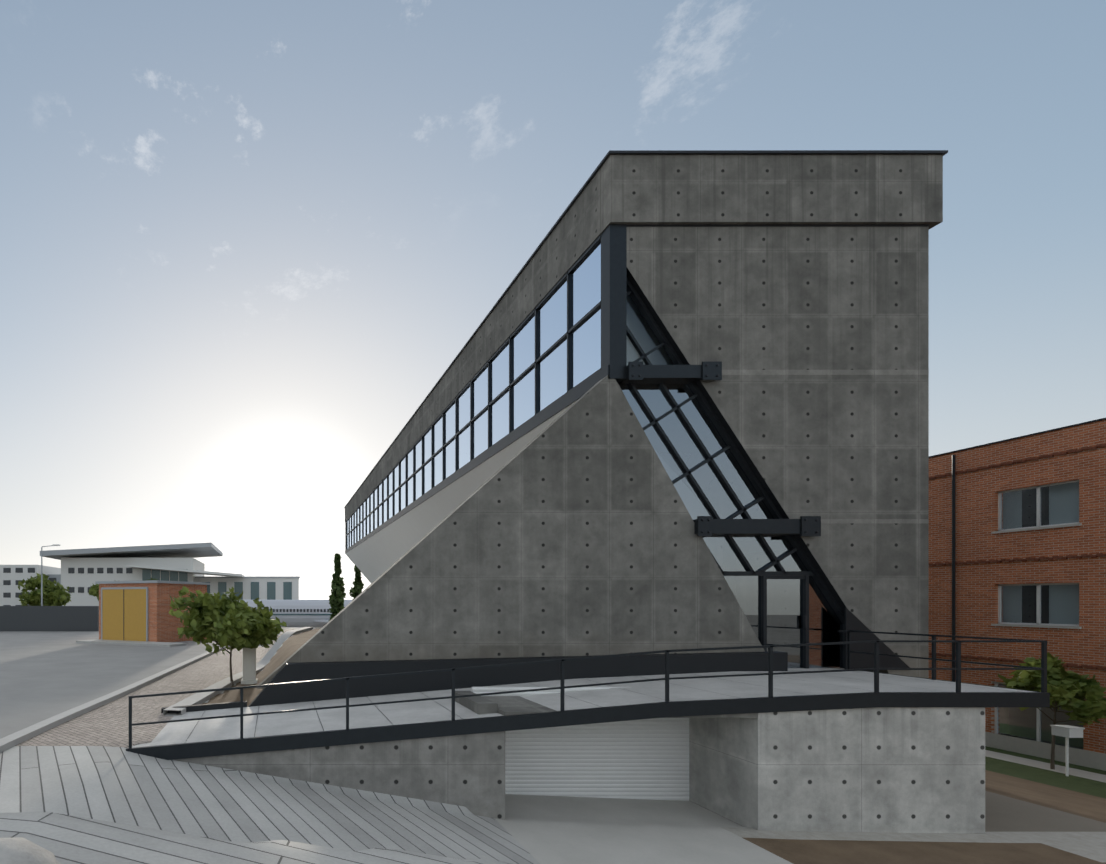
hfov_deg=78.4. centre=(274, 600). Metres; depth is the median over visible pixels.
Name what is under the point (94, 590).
tree
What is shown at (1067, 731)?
post box
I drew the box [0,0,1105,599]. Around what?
sky
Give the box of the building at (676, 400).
[256,150,947,688]
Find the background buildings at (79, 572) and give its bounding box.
[0,543,314,630]
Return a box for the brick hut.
[76,580,209,646]
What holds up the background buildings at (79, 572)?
on the ground
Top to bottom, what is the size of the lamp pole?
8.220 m
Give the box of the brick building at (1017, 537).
[929,418,1105,770]
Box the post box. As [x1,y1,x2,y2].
[1050,725,1084,775]
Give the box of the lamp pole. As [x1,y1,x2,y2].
[41,544,59,605]
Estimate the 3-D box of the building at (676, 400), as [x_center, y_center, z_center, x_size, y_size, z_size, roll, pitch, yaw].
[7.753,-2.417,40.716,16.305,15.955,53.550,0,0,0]
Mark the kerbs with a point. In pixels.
(17, 738)
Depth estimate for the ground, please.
9.91 m
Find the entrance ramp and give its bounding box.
[126,630,1049,759]
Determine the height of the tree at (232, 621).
3.074 m
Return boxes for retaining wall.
[175,687,984,833]
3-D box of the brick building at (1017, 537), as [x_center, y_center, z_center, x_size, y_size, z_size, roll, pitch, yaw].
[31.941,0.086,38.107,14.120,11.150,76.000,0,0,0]
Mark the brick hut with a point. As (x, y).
(134, 613)
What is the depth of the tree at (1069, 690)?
17.93 m
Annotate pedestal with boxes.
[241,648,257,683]
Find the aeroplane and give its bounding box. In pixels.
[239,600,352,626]
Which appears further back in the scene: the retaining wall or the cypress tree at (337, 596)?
the cypress tree at (337, 596)
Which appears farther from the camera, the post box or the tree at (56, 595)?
the tree at (56, 595)
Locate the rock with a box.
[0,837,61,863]
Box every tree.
[18,573,72,605]
[88,583,98,600]
[169,586,286,685]
[998,652,1105,769]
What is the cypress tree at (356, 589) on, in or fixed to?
on the ground
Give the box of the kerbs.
[0,627,312,752]
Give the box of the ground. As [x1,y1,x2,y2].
[0,627,1105,863]
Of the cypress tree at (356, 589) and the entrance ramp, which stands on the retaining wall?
the entrance ramp

